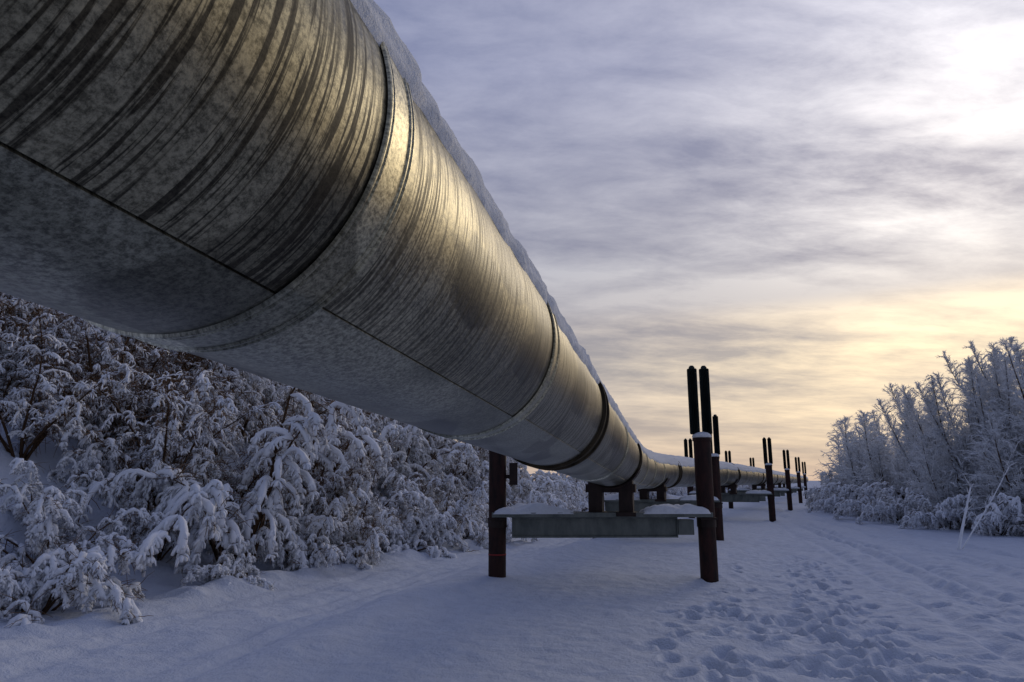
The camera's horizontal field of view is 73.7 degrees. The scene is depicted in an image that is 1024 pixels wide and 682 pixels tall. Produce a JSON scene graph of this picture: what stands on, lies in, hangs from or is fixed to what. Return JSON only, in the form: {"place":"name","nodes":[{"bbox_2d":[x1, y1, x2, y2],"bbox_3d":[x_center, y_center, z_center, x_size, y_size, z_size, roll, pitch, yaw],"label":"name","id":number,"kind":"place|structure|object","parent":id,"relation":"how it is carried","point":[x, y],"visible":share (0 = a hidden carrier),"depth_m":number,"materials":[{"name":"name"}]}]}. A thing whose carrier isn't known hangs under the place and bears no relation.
{"place":"outdoors","nodes":[
{"label":"outdoors","id":0,"kind":"place"},
{"bbox_2d":[0,397,1023,681],"bbox_3d":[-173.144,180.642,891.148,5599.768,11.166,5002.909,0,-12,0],"label":"ground","id":1,"kind":"structure","parent":0,"point":[798,593],"depth_m":11.32,"materials":[{"name":"white snow"}]},
{"bbox_2d":[0,563,22,602],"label":"snowy shrub","id":2,"kind":"object","parent":1,"relation":"on","point":[8,584],"visible":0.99,"depth_m":10.85,"materials":[{"name":"white snow"}]},
{"bbox_2d":[0,295,71,374],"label":"snowy shrub","id":3,"kind":"object","parent":1,"relation":"on","point":[28,307],"visible":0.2,"depth_m":17.77,"materials":[{"name":"white snow"}]},
{"bbox_2d":[0,324,86,441],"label":"snowy shrub","id":4,"kind":"object","parent":1,"relation":"on","point":[8,384],"visible":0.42,"depth_m":17.11,"materials":[{"name":"white snow"}]},
{"bbox_2d":[0,292,95,385],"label":"snowy shrub","id":5,"kind":"object","parent":1,"relation":"on","point":[20,307],"visible":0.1,"depth_m":18.67,"materials":[{"name":"white snow"}]},
{"bbox_2d":[5,457,106,541],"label":"snowy shrub","id":6,"kind":"object","parent":1,"relation":"on","point":[73,491],"visible":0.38,"depth_m":13.50,"materials":[{"name":"white snow"}]},
{"bbox_2d":[5,294,127,398],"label":"snowy shrub","id":7,"kind":"object","parent":1,"relation":"on","point":[46,327],"depth_m":20.26,"materials":[{"name":"white snow"}]},
{"bbox_2d":[0,530,152,627],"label":"snowy shrub","id":8,"kind":"object","parent":1,"relation":"on","point":[39,582],"visible":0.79,"depth_m":11.12,"materials":[{"name":"white snow"}]},
{"bbox_2d":[0,297,156,460],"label":"snowy shrub","id":9,"kind":"object","parent":1,"relation":"on","point":[61,411],"visible":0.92,"depth_m":15.04,"materials":[{"name":"white snow"}]},
{"bbox_2d":[0,479,176,581],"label":"snowy shrub","id":10,"kind":"object","parent":1,"relation":"on","point":[37,509],"visible":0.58,"depth_m":12.61,"materials":[{"name":"white snow"}]},
{"bbox_2d":[0,309,198,405],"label":"snowy shrub","id":11,"kind":"object","parent":1,"relation":"on","point":[119,339],"visible":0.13,"depth_m":19.07,"materials":[{"name":"white snow"}]},
{"bbox_2d":[0,308,214,453],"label":"snowy shrub","id":12,"kind":"object","parent":1,"relation":"on","point":[143,391],"visible":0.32,"depth_m":17.64,"materials":[{"name":"white snow"}]},
{"bbox_2d":[46,416,172,510],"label":"snowy shrub","id":13,"kind":"object","parent":1,"relation":"on","point":[86,463],"visible":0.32,"depth_m":15.84,"materials":[{"name":"white snow"}]},
{"bbox_2d":[36,304,182,432],"bbox_3d":[-10.886,0.292,19.549,3.698,4.822,5.112,4,-12,-18],"label":"snowy shrub","id":14,"kind":"object","parent":1,"relation":"on","point":[75,330],"visible":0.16,"depth_m":17.79,"materials":[{"name":"white snow"}]},
{"bbox_2d":[43,369,227,511],"bbox_3d":[-8.682,2.966,16.669,3.814,4.575,3.966,0,-12,-2],"label":"snowy shrub","id":15,"kind":"object","parent":1,"relation":"on","point":[203,381],"visible":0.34,"depth_m":16.10,"materials":[{"name":"white snow"}]},
{"bbox_2d":[98,451,202,560],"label":"snowy shrub","id":16,"kind":"object","parent":1,"relation":"on","point":[139,528],"visible":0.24,"depth_m":14.85,"materials":[{"name":"white snow"}]},
{"bbox_2d":[24,341,283,510],"bbox_3d":[-8.928,2.069,16.869,5.410,4.700,8.684,9,-15,-38],"label":"snowy shrub","id":17,"kind":"object","parent":1,"relation":"on","point":[157,433],"visible":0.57,"depth_m":16.24,"materials":[{"name":"white snow"}]},
{"bbox_2d":[94,359,254,448],"bbox_3d":[-9.794,1.575,20.296,5.590,4.302,6.447,-1,-14,8],"label":"snowy shrub","id":18,"kind":"object","parent":1,"relation":"on","point":[237,373],"visible":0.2,"depth_m":18.87,"materials":[{"name":"white snow"}]},
{"bbox_2d":[137,345,219,386],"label":"snowy shrub","id":19,"kind":"object","parent":1,"relation":"on","point":[195,367],"visible":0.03,"depth_m":22.59,"materials":[{"name":"white snow"}]},
{"bbox_2d":[127,344,242,392],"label":"snowy shrub","id":20,"kind":"object","parent":1,"relation":"on","point":[185,369],"visible":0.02,"depth_m":21.75,"materials":[{"name":"white snow"}]},
{"bbox_2d":[136,372,279,455],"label":"snowy shrub","id":21,"kind":"object","parent":1,"relation":"on","point":[263,381],"visible":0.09,"depth_m":21.36,"materials":[{"name":"white snow"}]},
{"bbox_2d":[145,362,298,435],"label":"snowy shrub","id":22,"kind":"object","parent":1,"relation":"on","point":[245,424],"depth_m":23.54,"materials":[{"name":"white snow"}]},
{"bbox_2d":[131,348,320,514],"bbox_3d":[-7.894,2.761,18.935,4.970,4.805,3.597,1,-12,-6],"label":"snowy shrub","id":23,"kind":"object","parent":1,"relation":"on","point":[234,479],"visible":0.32,"depth_m":18.33,"materials":[{"name":"white snow"}]},
{"bbox_2d":[179,548,277,590],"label":"snowy shrub","id":24,"kind":"object","parent":1,"relation":"on","point":[208,573],"visible":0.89,"depth_m":14.22,"materials":[{"name":"white snow"}]},
{"bbox_2d":[71,387,398,576],"bbox_3d":[-6.285,2.856,16.592,8.139,5.831,6.961,11,-15,-35],"label":"snowy shrub","id":25,"kind":"object","parent":1,"relation":"on","point":[208,507],"visible":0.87,"depth_m":15.60,"materials":[{"name":"white snow"}]},
{"bbox_2d":[240,432,347,539],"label":"snowy shrub","id":26,"kind":"object","parent":1,"relation":"on","point":[318,483],"visible":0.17,"depth_m":19.11,"materials":[{"name":"white snow"}]},
{"bbox_2d":[213,367,376,513],"bbox_3d":[-6.232,3.212,20.319,5.158,4.880,3.496,-4,-12,18],"label":"snowy shrub","id":27,"kind":"object","parent":1,"relation":"on","point":[314,473],"visible":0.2,"depth_m":20.55,"materials":[{"name":"white snow"}]},
{"bbox_2d":[248,383,355,474],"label":"snowy shrub","id":28,"kind":"object","parent":1,"relation":"on","point":[282,392],"visible":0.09,"depth_m":22.89,"materials":[{"name":"white snow"}]},
{"bbox_2d":[242,379,370,441],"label":"snowy shrub","id":29,"kind":"object","parent":1,"relation":"on","point":[271,390],"visible":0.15,"depth_m":23.67,"materials":[{"name":"white snow"}]},
{"bbox_2d":[245,506,372,569],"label":"snowy shrub","id":30,"kind":"object","parent":1,"relation":"on","point":[299,525],"visible":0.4,"depth_m":17.65,"materials":[{"name":"white snow"}]},
{"bbox_2d":[242,488,380,571],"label":"snowy shrub","id":31,"kind":"object","parent":1,"relation":"on","point":[332,552],"visible":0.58,"depth_m":17.06,"materials":[{"name":"white snow"}]},
{"bbox_2d":[283,437,406,556],"bbox_3d":[-4.444,4.970,19.442,3.328,4.383,3.697,-2,-12,10],"label":"snowy shrub","id":32,"kind":"object","parent":1,"relation":"on","point":[373,534],"visible":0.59,"depth_m":18.77,"materials":[{"name":"white snow"}]},
{"bbox_2d":[292,392,399,520],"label":"snowy shrub","id":33,"kind":"object","parent":1,"relation":"on","point":[353,481],"visible":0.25,"depth_m":20.06,"materials":[{"name":"white snow"}]},
{"bbox_2d":[299,437,438,530],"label":"snowy shrub","id":34,"kind":"object","parent":1,"relation":"on","point":[398,498],"visible":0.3,"depth_m":21.59,"materials":[{"name":"white snow"}]},
{"bbox_2d":[359,435,409,482],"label":"snowy shrub","id":35,"kind":"object","parent":1,"relation":"on","point":[402,470],"visible":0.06,"depth_m":25.92,"materials":[{"name":"white snow"}]},
{"bbox_2d":[372,455,447,509],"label":"snowy shrub","id":36,"kind":"object","parent":1,"relation":"on","point":[430,486],"visible":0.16,"depth_m":24.47,"materials":[{"name":"white snow"}]},
{"bbox_2d":[367,421,460,473],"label":"snowy shrub","id":37,"kind":"object","parent":1,"relation":"on","point":[430,439],"visible":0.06,"depth_m":29.66,"materials":[{"name":"white snow"}]},
{"bbox_2d":[363,410,488,506],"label":"snowy shrub","id":38,"kind":"object","parent":1,"relation":"on","point":[414,437],"visible":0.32,"depth_m":26.19,"materials":[{"name":"white snow"}]},
{"bbox_2d":[390,418,461,473],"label":"snowy shrub","id":39,"kind":"object","parent":1,"relation":"on","point":[439,445],"visible":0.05,"depth_m":31.85,"materials":[{"name":"snow"}]},
{"bbox_2d":[379,510,474,557],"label":"snowy shrub","id":40,"kind":"object","parent":1,"relation":"on","point":[401,539],"visible":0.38,"depth_m":21.42,"materials":[{"name":"white snow"}]},
{"bbox_2d":[380,472,488,550],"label":"snowy shrub","id":41,"kind":"object","parent":1,"relation":"on","point":[431,517],"visible":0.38,"depth_m":22.77,"materials":[{"name":"white snow"}]},
{"bbox_2d":[385,443,486,540],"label":"snowy shrub","id":42,"kind":"object","parent":1,"relation":"on","point":[458,516],"visible":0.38,"depth_m":23.81,"materials":[{"name":"white snow"}]},
{"bbox_2d":[382,417,508,491],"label":"snowy shrub","id":43,"kind":"object","parent":1,"relation":"on","point":[469,470],"visible":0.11,"depth_m":31.15,"materials":[{"name":"white snow"}]},
{"bbox_2d":[391,421,507,473],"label":"snowy shrub","id":44,"kind":"object","parent":1,"relation":"on","point":[448,443],"visible":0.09,"depth_m":29.56,"materials":[{"name":"white snow"}]},
{"bbox_2d":[434,477,488,522],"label":"snowy shrub","id":45,"kind":"object","parent":1,"relation":"on","point":[438,494],"visible":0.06,"depth_m":27.66,"materials":[{"name":"white snow"}]},
{"bbox_2d":[438,500,538,548],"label":"snowy shrub","id":46,"kind":"object","parent":1,"relation":"on","point":[482,538],"visible":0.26,"depth_m":24.63,"materials":[{"name":"white snow"}]},
{"bbox_2d":[444,456,535,503],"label":"snowy shrub","id":47,"kind":"object","parent":1,"relation":"on","point":[509,459],"visible":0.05,"depth_m":33.27,"materials":[{"name":"white snow"}]},
{"bbox_2d":[459,467,547,504],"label":"snowy shrub","id":48,"kind":"object","parent":1,"relation":"on","point":[522,483],"visible":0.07,"depth_m":32.95,"materials":[{"name":"white snow"}]},
{"bbox_2d":[452,453,585,508],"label":"snowy shrub","id":49,"kind":"object","parent":1,"relation":"on","point":[543,488],"visible":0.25,"depth_m":34.88,"materials":[{"name":"white snow"}]},
{"bbox_2d":[509,461,578,507],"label":"snowy shrub","id":50,"kind":"object","parent":1,"relation":"on","point":[523,470],"visible":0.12,"depth_m":39.05,"materials":[{"name":"white snow"}]},
{"bbox_2d":[528,476,588,510],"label":"snowy shrub","id":51,"kind":"object","parent":1,"relation":"on","point":[582,502],"visible":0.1,"depth_m":37.70,"materials":[{"name":"white snow"}]},
{"bbox_2d":[547,471,604,510],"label":"snowy shrub","id":52,"kind":"object","parent":1,"relation":"on","point":[575,482],"visible":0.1,"depth_m":48.63,"materials":[{"name":"white snow"}]},
{"bbox_2d":[488,365,718,582],"bbox_3d":[1.980,3.180,15.113,5.104,5.375,0.747,0,-12,-1],"label":"pipeline support","id":53,"kind":"object","parent":1,"relation":"on","point":[536,520],"visible":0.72,"depth_m":14.83,"materials":[{"name":"metal"}]},
{"bbox_2d":[0,0,807,516],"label":"pipeline","id":54,"kind":"object","parent":53,"relation":"on","point":[294,194],"visible":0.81,"depth_m":1.84,"materials":[{"name":"metal"}]},
{"bbox_2d":[604,414,723,540],"bbox_3d":[5.599,5.563,26.609,5.104,5.375,0.747,-1,-12,4],"label":"pipeline support","id":55,"kind":"object","parent":1,"relation":"on","point":[611,501],"visible":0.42,"depth_m":26.33,"materials":[{"name":"metal"}]},
{"bbox_2d":[684,437,775,521],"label":"pipeline support","id":56,"kind":"object","parent":1,"relation":"on","point":[750,496],"visible":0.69,"depth_m":40.63,"materials":[{"name":"metal"}]},
{"bbox_2d":[725,449,792,510],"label":"pipeline support","id":57,"kind":"object","parent":1,"relation":"on","point":[778,493],"visible":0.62,"depth_m":56.05,"materials":[{"name":"metal"}]},
{"bbox_2d":[749,457,802,502],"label":"pipeline support","id":58,"kind":"object","parent":1,"relation":"on","point":[798,471],"visible":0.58,"depth_m":72.58,"materials":[{"name":"metal"}]},
{"bbox_2d":[803,471,839,507],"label":"snowy shrub","id":59,"kind":"object","parent":1,"relation":"on","point":[809,492],"visible":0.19,"depth_m":57.25,"materials":[{"name":"white snow"}]},
{"bbox_2d":[807,488,839,512],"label":"snowy shrub","id":60,"kind":"object","parent":1,"relation":"on","point":[814,501],"visible":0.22,"depth_m":49.66,"materials":[{"name":"white snow"}]},
{"bbox_2d":[808,433,849,498],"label":"frosted tree","id":61,"kind":"object","parent":1,"relation":"on","point":[840,459],"visible":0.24,"depth_m":54.37,"materials":[{"name":"white plant"}]},
{"bbox_2d":[815,420,854,482],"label":"frosted tree","id":62,"kind":"object","parent":1,"relation":"on","point":[841,423],"visible":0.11,"depth_m":60.82,"materials":[{"name":"white plant"}]},
{"bbox_2d":[823,415,872,500],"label":"frosted tree","id":63,"kind":"object","parent":1,"relation":"on","point":[849,455],"visible":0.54,"depth_m":48.31,"materials":[{"name":"white plant"}]},
{"bbox_2d":[820,434,890,508],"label":"snowy shrub","id":64,"kind":"object","parent":1,"relation":"on","point":[841,486],"visible":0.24,"depth_m":45.46,"materials":[{"name":"white snow"}]},
{"bbox_2d":[827,410,888,496],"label":"frosted tree","id":65,"kind":"object","parent":1,"relation":"on","point":[863,415],"visible":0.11,"depth_m":50.58,"materials":[{"name":"white plant"}]},
{"bbox_2d":[833,484,900,521],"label":"snowy shrub","id":66,"kind":"object","parent":1,"relation":"on","point":[844,505],"visible":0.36,"depth_m":40.24,"materials":[{"name":"white snow"}]},
{"bbox_2d":[833,416,906,506],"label":"frosted tree","id":67,"kind":"object","parent":1,"relation":"on","point":[872,453],"visible":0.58,"depth_m":43.45,"materials":[{"name":"white plant"}]},
{"bbox_2d":[867,409,900,484],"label":"frosted tree","id":68,"kind":"object","parent":1,"relation":"on","point":[876,423],"visible":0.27,"depth_m":47.42,"materials":[{"name":"white plant"}]},
{"bbox_2d":[855,483,919,523],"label":"snowy shrub","id":69,"kind":"object","parent":1,"relation":"on","point":[879,505],"visible":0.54,"depth_m":36.16,"materials":[{"name":"white snow"}]},
{"bbox_2d":[862,436,932,511],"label":"snowy shrub","id":70,"kind":"object","parent":1,"relation":"on","point":[895,493],"visible":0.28,"depth_m":38.77,"materials":[{"name":"white snow"}]},
{"bbox_2d":[885,479,925,517],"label":"snowy shrub","id":71,"kind":"object","parent":1,"relation":"on","point":[898,500],"visible":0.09,"depth_m":36.20,"materials":[{"name":"white snow"}]},
{"bbox_2d":[883,417,932,491],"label":"frosted tree","id":72,"kind":"object","parent":1,"relation":"on","point":[894,462],"visible":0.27,"depth_m":40.46,"materials":[{"name":"white plant"}]},
{"bbox_2d":[874,397,951,506],"bbox_3d":[21.143,6.099,34.876,3.841,6.706,3.365,2,-12,-9],"label":"frosted tree","id":73,"kind":"object","parent":1,"relation":"on","point":[897,443],"visible":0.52,"depth_m":35.38,"materials":[{"name":"white plant"}]},
{"bbox_2d":[881,489,944,524],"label":"snowy shrub","id":74,"kind":"object","parent":1,"relation":"on","point":[892,506],"visible":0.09,"depth_m":35.13,"materials":[{"name":"white snow"}]},
{"bbox_2d":[882,383,953,462],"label":"frosted tree","id":75,"kind":"object","parent":1,"relation":"on","point":[898,406],"visible":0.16,"depth_m":42.57,"materials":[{"name":"white plant"}]},
{"bbox_2d":[894,393,946,488],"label":"frosted tree","id":76,"kind":"object","parent":1,"relation":"on","point":[909,421],"visible":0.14,"depth_m":38.71,"materials":[{"name":"white plant"}]},
{"bbox_2d":[894,384,972,491],"bbox_3d":[22.701,5.629,35.539,4.061,7.372,3.825,-3,-12,13],"label":"frosted tree","id":77,"kind":"object","parent":1,"relation":"on","point":[912,402],"visible":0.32,"depth_m":36.89,"materials":[{"name":"white plant"}]},
{"bbox_2d":[910,404,961,511],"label":"frosted tree","id":78,"kind":"object","parent":1,"relation":"on","point":[931,438],"visible":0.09,"depth_m":36.07,"materials":[{"name":"white plant"}]},
{"bbox_2d":[904,486,969,529],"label":"snowy shrub","id":79,"kind":"object","parent":1,"relation":"on","point":[940,513],"visible":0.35,"depth_m":31.22,"materials":[{"name":"white snow"}]},
{"bbox_2d":[898,494,978,529],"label":"snowy shrub","id":80,"kind":"object","parent":1,"relation":"on","point":[932,523],"visible":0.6,"depth_m":31.08,"materials":[{"name":"white snow"}]},
{"bbox_2d":[901,432,978,527],"bbox_3d":[20.491,6.621,32.568,3.834,4.739,4.216,4,-14,-21],"label":"frosted tree","id":81,"kind":"object","parent":1,"relation":"on","point":[938,485],"visible":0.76,"depth_m":32.74,"materials":[{"name":"white plant"}]},
{"bbox_2d":[917,374,978,515],"bbox_3d":[21.216,5.274,32.741,3.057,7.562,2.608,1,-10,-12],"label":"frosted tree","id":82,"kind":"object","parent":1,"relation":"on","point":[950,465],"visible":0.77,"depth_m":32.79,"materials":[{"name":"white plant"}]},
{"bbox_2d":[933,371,967,453],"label":"frosted tree","id":83,"kind":"object","parent":1,"relation":"on","point":[940,386],"visible":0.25,"depth_m":37.23,"materials":[{"name":"white plant"}]},
{"bbox_2d":[910,380,995,509],"bbox_3d":[21.781,5.160,32.164,3.967,7.014,3.742,3,-12,-13],"label":"frosted tree","id":84,"kind":"object","parent":1,"relation":"on","point":[941,433],"visible":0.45,"depth_m":32.65,"materials":[{"name":"white plant"}]},
{"bbox_2d":[933,401,985,502],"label":"frosted tree","id":85,"kind":"object","parent":1,"relation":"on","point":[969,414],"visible":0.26,"depth_m":33.17,"materials":[{"name":"white plant"}]},
{"bbox_2d":[957,478,973,549],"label":"leaning sapling","id":86,"kind":"object","parent":1,"relation":"on","point":[962,528],"visible":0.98,"depth_m":22.34,"materials":[{"name":"white plant"}]},
{"bbox_2d":[940,389,1002,506],"bbox_3d":[22.260,5.658,33.132,3.451,6.645,3.215,-4,-12,20],"label":"frosted tree","id":87,"kind":"object","parent":1,"relation":"on","point":[970,442],"visible":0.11,"depth_m":32.59,"materials":[{"name":"white plant"}]},
{"bbox_2d":[946,359,998,492],"bbox_3d":[23.304,4.920,33.584,3.691,7.659,4.282,0,-12,2],"label":"frosted tree","id":88,"kind":"object","parent":1,"relation":"on","point":[970,374],"visible":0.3,"depth_m":32.88,"materials":[{"name":"white plant"}]},
{"bbox_2d":[950,355,998,484],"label":"frosted tree","id":89,"kind":"object","parent":1,"relation":"on","point":[969,361],"visible":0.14,"depth_m":33.49,"materials":[{"name":"white plant"}]},
{"bbox_2d":[935,347,1020,428],"bbox_3d":[24.154,4.367,34.203,3.027,8.738,4.687,10,-15,-39],"label":"frosted tree","id":90,"kind":"object","parent":1,"relation":"on","point":[950,365],"visible":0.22,"depth_m":35.91,"materials":[{"name":"white plant"}]},
{"bbox_2d":[939,481,1023,530],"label":"snowy shrub","id":91,"kind":"object","parent":1,"relation":"on","point":[947,501],"visible":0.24,"depth_m":29.95,"materials":[{"name":"white snow"}]},
{"bbox_2d":[942,493,1023,535],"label":"snowy shrub","id":92,"kind":"object","parent":1,"relation":"on","point":[987,529],"visible":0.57,"depth_m":28.18,"materials":[{"name":"white snow"}]},
{"bbox_2d":[965,375,1007,517],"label":"frosted tree","id":93,"kind":"object","parent":1,"relation":"on","point":[982,389],"visible":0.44,"depth_m":31.35,"materials":[{"name":"white plant"}]},
{"bbox_2d":[953,410,1023,531],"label":"frosted tree","id":94,"kind":"object","parent":1,"relation":"on","point":[1015,489],"visible":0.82,"depth_m":29.25,"materials":[{"name":"white plant"}]},
{"bbox_2d":[962,460,1016,548],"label":"leaning sapling","id":95,"kind":"object","parent":1,"relation":"on","point":[964,545],"visible":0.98,"depth_m":22.64,"materials":[{"name":"plant"}]},
{"bbox_2d":[958,399,1023,519],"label":"frosted tree","id":96,"kind":"object","parent":1,"relation":"on","point":[987,492],"visible":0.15,"depth_m":30.23,"materials":[{"name":"white plant"}]},
{"bbox_2d":[963,336,1023,451],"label":"frosted tree","id":97,"kind":"object","parent":1,"relation":"on","point":[978,357],"visible":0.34,"depth_m":33.05,"materials":[{"name":"white plant"}]},
{"bbox_2d":[971,413,1023,505],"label":"frosted tree","id":98,"kind":"object","parent":1,"relation":"on","point":[1003,436],"visible":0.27,"depth_m":30.19,"materials":[{"name":"white plant"}]},
{"bbox_2d":[974,479,1023,527],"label":"snowy shrub","id":99,"kind":"object","parent":1,"relation":"on","point":[1014,504],"visible":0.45,"depth_m":27.36,"materials":[{"name":"white snow"}]},
{"bbox_2d":[977,355,1022,493],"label":"frosted tree","id":100,"kind":"object","parent":1,"relation":"on","point":[996,379],"visible":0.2,"depth_m":31.61,"materials":[{"name":"white plant"}]},
{"bbox_2d":[981,352,1023,483],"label":"frosted tree","id":101,"kind":"object","parent":1,"relation":"on","point":[1004,372],"visible":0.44,"depth_m":30.20,"materials":[{"name":"white plant"}]},
{"bbox_2d":[996,337,1023,484],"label":"frosted tree","id":102,"kind":"object","parent":1,"relation":"on","point":[1009,360],"visible":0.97,"depth_m":28.49,"materials":[{"name":"white plant"}]},
{"bbox_2d":[998,342,1023,499],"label":"frosted tree","id":103,"kind":"object","parent":1,"relation":"on","point":[1019,355],"visible":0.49,"depth_m":30.11,"materials":[{"name":"white plant"}]},
{"bbox_2d":[8,0,1023,480],"label":"sky","id":104,"kind":"structure","parent":0,"point":[805,204],"materials":[{"name":"grey"}]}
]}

